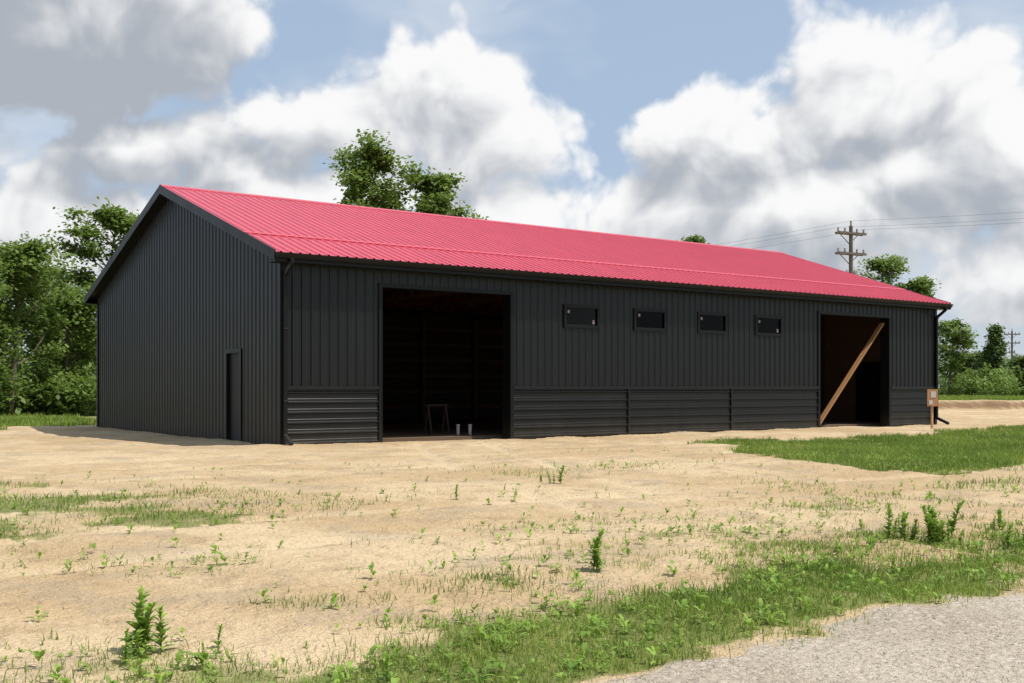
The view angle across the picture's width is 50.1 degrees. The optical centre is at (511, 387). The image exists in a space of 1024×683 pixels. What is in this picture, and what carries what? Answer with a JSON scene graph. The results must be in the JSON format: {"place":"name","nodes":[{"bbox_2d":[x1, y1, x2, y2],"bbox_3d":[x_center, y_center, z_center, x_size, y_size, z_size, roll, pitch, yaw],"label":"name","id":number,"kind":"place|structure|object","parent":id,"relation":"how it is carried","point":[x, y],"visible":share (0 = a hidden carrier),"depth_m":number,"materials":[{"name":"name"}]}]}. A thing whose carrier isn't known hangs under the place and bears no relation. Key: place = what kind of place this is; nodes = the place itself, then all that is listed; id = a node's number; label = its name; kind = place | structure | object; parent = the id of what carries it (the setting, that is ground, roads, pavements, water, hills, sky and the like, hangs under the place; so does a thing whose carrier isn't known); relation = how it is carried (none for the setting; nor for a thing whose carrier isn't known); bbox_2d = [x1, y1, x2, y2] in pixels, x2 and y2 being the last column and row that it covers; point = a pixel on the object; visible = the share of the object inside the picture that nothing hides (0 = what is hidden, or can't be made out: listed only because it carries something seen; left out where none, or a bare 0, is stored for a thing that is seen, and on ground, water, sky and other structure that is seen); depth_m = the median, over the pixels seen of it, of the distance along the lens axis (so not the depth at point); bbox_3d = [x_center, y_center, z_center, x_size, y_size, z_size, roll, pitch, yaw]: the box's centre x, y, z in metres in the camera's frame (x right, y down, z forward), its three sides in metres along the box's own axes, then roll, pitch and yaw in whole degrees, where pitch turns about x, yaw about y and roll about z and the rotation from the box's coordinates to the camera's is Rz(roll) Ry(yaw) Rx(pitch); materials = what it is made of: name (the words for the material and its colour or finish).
{"place":"outdoors","nodes":[
{"label":"outdoors","id":0,"kind":"place"},
{"bbox_2d":[0,395,1023,682],"bbox_3d":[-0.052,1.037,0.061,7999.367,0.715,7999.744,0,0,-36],"label":"ground","id":1,"kind":"structure","parent":0,"point":[72,457],"depth_m":9.13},
{"bbox_2d":[0,247,45,405],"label":"broadleaf tree","id":2,"kind":"object","parent":1,"relation":"on","point":[9,387],"visible":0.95,"depth_m":47.79,"materials":[{"name":"green plant"}]},
{"bbox_2d":[0,231,90,414],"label":"broadleaf tree","id":3,"kind":"object","parent":1,"relation":"on","point":[36,254],"visible":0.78,"depth_m":50.63,"materials":[{"name":"green plant"}]},
{"bbox_2d":[2,264,90,372],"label":"broadleaf tree","id":4,"kind":"object","parent":1,"relation":"on","point":[52,277],"visible":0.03,"depth_m":63.64,"materials":[{"name":"green plant"}]},
{"bbox_2d":[41,628,58,645],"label":"tall weed","id":5,"kind":"object","parent":1,"relation":"on","point":[51,636],"visible":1,"depth_m":5.71,"materials":[{"name":"green plant"}]},
{"bbox_2d":[6,280,95,405],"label":"broadleaf tree","id":6,"kind":"object","parent":1,"relation":"on","point":[86,317],"visible":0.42,"depth_m":54.75,"materials":[{"name":"green plant"}]},
{"bbox_2d":[44,324,95,372],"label":"broadleaf tree","id":7,"kind":"object","parent":1,"relation":"on","point":[85,340],"visible":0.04,"depth_m":69.23,"materials":[{"name":"green plant"}]},
{"bbox_2d":[39,196,138,357],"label":"broadleaf tree","id":8,"kind":"object","parent":1,"relation":"on","point":[117,220],"visible":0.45,"depth_m":60.90,"materials":[{"name":"green plant"}]},
{"bbox_2d":[114,627,149,662],"bbox_3d":[-1.838,1.245,5.306,0.105,0.197,0.278,0,0,5],"label":"tall weed","id":9,"kind":"object","parent":1,"relation":"on","point":[126,651],"visible":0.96,"depth_m":5.25,"materials":[{"name":"green plant"}]},
{"bbox_2d":[117,585,178,655],"bbox_3d":[-1.840,1.167,5.482,0.237,0.356,0.277,0,0,14],"label":"tall weed","id":10,"kind":"object","parent":1,"relation":"on","point":[143,625],"visible":0.91,"depth_m":5.47,"materials":[{"name":"green plant"}]},
{"bbox_2d":[201,624,222,653],"bbox_3d":[-1.496,1.268,5.530,0.115,0.150,0.166,0,0,7],"label":"tall weed","id":11,"kind":"object","parent":1,"relation":"on","point":[217,641],"visible":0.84,"depth_m":5.56,"materials":[{"name":"green plant"}]},
{"bbox_2d":[322,129,430,210],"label":"broadleaf tree","id":12,"kind":"object","parent":1,"relation":"on","point":[359,179],"visible":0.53,"depth_m":58.46,"materials":[{"name":"green plant"}]},
{"bbox_2d":[373,653,394,682],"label":"tall weed","id":13,"kind":"object","parent":1,"relation":"on","point":[387,665],"visible":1,"depth_m":4.86,"materials":[{"name":"green plant"}]},
{"bbox_2d":[423,404,449,434],"bbox_3d":[-2.017,0.877,29.386,0.759,0.875,0.439,0,0,-36],"label":"sawhorse","id":14,"kind":"object","parent":1,"relation":"on","point":[429,417],"visible":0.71,"depth_m":29.36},
{"bbox_2d":[394,163,491,219],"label":"broadleaf tree","id":15,"kind":"object","parent":1,"relation":"on","point":[434,189],"visible":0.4,"depth_m":61.36,"materials":[{"name":"green plant"}]},
{"bbox_2d":[453,484,460,498],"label":"tall weed","id":16,"kind":"object","parent":1,"relation":"on","point":[455,492],"visible":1,"depth_m":13.05,"materials":[{"name":"green plant"}]},
{"bbox_2d":[456,608,466,621],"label":"tall weed","id":17,"kind":"object","parent":1,"relation":"on","point":[461,618],"visible":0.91,"depth_m":6.22,"materials":[{"name":"green plant"}]},
{"bbox_2d":[0,454,1012,681],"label":"sand clods","id":18,"kind":"object","parent":1,"relation":"on","point":[3,663],"visible":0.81,"depth_m":9.78,"materials":[{"name":"sand"}]},
{"bbox_2d":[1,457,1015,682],"bbox_3d":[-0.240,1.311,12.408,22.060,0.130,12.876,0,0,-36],"label":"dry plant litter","id":19,"kind":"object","parent":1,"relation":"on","point":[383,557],"visible":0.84,"depth_m":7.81,"materials":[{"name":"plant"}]},
{"bbox_2d":[0,424,1023,682],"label":"grass","id":20,"kind":"structure","parent":1,"relation":"on","point":[962,444],"depth_m":7.44,"materials":[{"name":"green plant"}]},
{"bbox_2d":[0,355,1023,416],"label":"shrubs","id":21,"kind":"object","parent":1,"relation":"on","point":[73,400],"visible":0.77,"depth_m":52.70,"materials":[{"name":"green plant"}]},
{"bbox_2d":[0,394,1023,429],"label":"meadow grass","id":22,"kind":"structure","parent":1,"relation":"on","point":[30,419],"depth_m":41.53,"materials":[{"name":"green plant"}]},
{"bbox_2d":[0,439,1023,682],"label":"weeds","id":23,"kind":"object","parent":1,"relation":"on","point":[203,655],"visible":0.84,"depth_m":7.12,"materials":[{"name":"green plant"}]},
{"bbox_2d":[84,184,952,445],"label":"metal pole barn","id":24,"kind":"structure","parent":1,"relation":"on","point":[252,318],"depth_m":30.69,"materials":[{"name":"grey metal"}]},
{"bbox_2d":[230,353,238,440],"bbox_3d":[-6.647,0.220,26.462,0.040,2.120,0.820,0,0,-36],"label":"entry door","id":25,"kind":"structure","parent":24,"relation":"in","point":[234,357],"depth_m":26.52,"materials":[{"name":"black metal"}]},
{"bbox_2d":[456,424,471,434],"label":"plumbing stub pipes","id":26,"kind":"object","parent":24,"relation":"on","point":[458,429],"visible":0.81,"depth_m":28.68,"materials":[{"name":"white plastic"}]},
{"bbox_2d":[563,304,782,336],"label":"window frames","id":27,"kind":"structure","parent":24,"relation":"in","point":[565,306],"depth_m":30.87,"materials":[{"name":"black metal"}]},
{"bbox_2d":[567,308,779,333],"bbox_3d":[4.841,-1.900,31.374,8.450,0.450,0.006,0,0,-36],"label":"window glass","id":28,"kind":"structure","parent":24,"relation":"in","point":[577,316],"depth_m":30.81,"materials":[{"name":"black glass"}]},
{"bbox_2d":[859,365,876,421],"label":"entry door far","id":29,"kind":"structure","parent":24,"relation":"in","point":[867,373],"depth_m":40.80,"materials":[{"name":"black"}]},
{"bbox_2d":[26,350,1023,390],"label":"distant tree line","id":30,"kind":"object","parent":1,"relation":"on","point":[941,376],"visible":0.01,"depth_m":198.53,"materials":[{"name":"green plant"}]},
{"bbox_2d":[546,465,565,483],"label":"tall weed","id":31,"kind":"object","parent":1,"relation":"on","point":[561,473],"visible":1,"depth_m":15.07,"materials":[{"name":"green plant"}]},
{"bbox_2d":[582,528,606,571],"bbox_3d":[0.602,1.164,7.887,0.200,0.326,0.196,0,0,12],"label":"tall weed","id":32,"kind":"object","parent":1,"relation":"on","point":[596,559],"visible":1,"depth_m":7.87,"materials":[{"name":"green plant"}]},
{"bbox_2d":[677,234,709,243],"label":"broadleaf tree","id":33,"kind":"object","parent":1,"relation":"on","point":[696,239],"visible":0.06,"depth_m":79.41,"materials":[{"name":"green plant"}]},
{"bbox_2d":[596,593,1023,682],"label":"road gravel","id":34,"kind":"structure","parent":1,"relation":"on","point":[818,656],"depth_m":5.44,"materials":[{"name":"grey gravel"}]},
{"bbox_2d":[835,540,851,552],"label":"tall weed","id":35,"kind":"object","parent":1,"relation":"on","point":[837,542],"visible":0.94,"depth_m":8.80,"materials":[{"name":"green plant"}]},
{"bbox_2d":[835,221,866,274],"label":"utility pole","id":36,"kind":"object","parent":1,"relation":"on","point":[851,234],"visible":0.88,"depth_m":64.90,"materials":[{"name":"wood"}]},
{"bbox_2d":[716,212,1023,248],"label":"power lines","id":37,"kind":"object","parent":36,"relation":"attached to","point":[887,225],"visible":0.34,"depth_m":63.42,"materials":[{"name":"metal"}]},
{"bbox_2d":[853,253,924,291],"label":"broadleaf tree","id":38,"kind":"object","parent":1,"relation":"on","point":[888,268],"visible":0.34,"depth_m":84.23,"materials":[{"name":"green plant"}]},
{"bbox_2d":[885,554,918,571],"bbox_3d":[2.813,1.266,7.885,0.218,0.139,0.262,0,0,31],"label":"tall weed","id":39,"kind":"object","parent":1,"relation":"on","point":[894,561],"visible":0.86,"depth_m":7.90,"materials":[{"name":"green plant"}]},
{"bbox_2d":[878,503,945,542],"bbox_3d":[3.507,1.194,9.613,0.497,0.360,0.563,0,0,-36],"label":"tall weed","id":40,"kind":"object","parent":1,"relation":"on","point":[927,519],"visible":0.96,"depth_m":9.61,"materials":[{"name":"green plant"}]},
{"bbox_2d":[898,275,957,368],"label":"broadleaf tree","id":41,"kind":"object","parent":1,"relation":"on","point":[920,285],"visible":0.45,"depth_m":83.17,"materials":[{"name":"green plant"}]},
{"bbox_2d":[927,389,937,428],"bbox_3d":[13.585,0.725,35.439,0.340,1.370,0.107,0,0,0],"label":"permit sign","id":42,"kind":"object","parent":1,"relation":"on","point":[932,397],"visible":0.91,"depth_m":35.40,"materials":[{"name":"brown wood"}]},
{"bbox_2d":[921,499,964,544],"bbox_3d":[3.786,1.171,9.552,0.527,0.387,0.331,0,0,-36],"label":"tall weed","id":43,"kind":"object","parent":1,"relation":"on","point":[941,526],"visible":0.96,"depth_m":9.49,"materials":[{"name":"green plant"}]},
{"bbox_2d":[938,317,979,395],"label":"broadleaf tree","id":44,"kind":"object","parent":1,"relation":"on","point":[956,339],"visible":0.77,"depth_m":95.28,"materials":[{"name":"green plant"}]},
{"bbox_2d":[950,531,977,551],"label":"tall weed","id":45,"kind":"object","parent":1,"relation":"on","point":[953,541],"visible":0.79,"depth_m":9.09,"materials":[{"name":"green plant"}]},
{"bbox_2d":[948,350,1005,391],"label":"bush","id":46,"kind":"object","parent":1,"relation":"on","point":[972,358],"visible":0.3,"depth_m":117.15,"materials":[{"name":"green plant"}]},
{"bbox_2d":[969,322,1009,394],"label":"conifer tree","id":47,"kind":"object","parent":1,"relation":"on","point":[994,348],"visible":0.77,"depth_m":111.34,"materials":[{"name":"green plant"}]},
{"bbox_2d":[992,507,1020,535],"bbox_3d":[4.481,1.214,9.955,0.154,0.225,0.659,0,0,12],"label":"tall weed","id":48,"kind":"object","parent":1,"relation":"on","point":[999,519],"visible":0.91,"depth_m":10.15,"materials":[{"name":"green plant"}]},
{"bbox_2d":[1000,353,1023,388],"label":"bush","id":49,"kind":"object","parent":1,"relation":"on","point":[1016,360],"visible":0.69,"depth_m":107.76,"materials":[{"name":"green plant"}]},
{"bbox_2d":[1004,331,1019,381],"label":"utility pole","id":50,"kind":"object","parent":1,"relation":"on","point":[1012,343],"visible":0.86,"depth_m":149.90,"materials":[{"name":"grey wood"}]},
{"bbox_2d":[1002,522,1023,548],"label":"tall weed","id":51,"kind":"object","parent":1,"relation":"on","point":[1007,539],"visible":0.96,"depth_m":9.00,"materials":[{"name":"green plant"}]},
{"bbox_2d":[0,0,1023,385],"label":"sky","id":52,"kind":"structure","parent":0,"point":[720,121],"materials":[{"name":"blue"}]}
]}

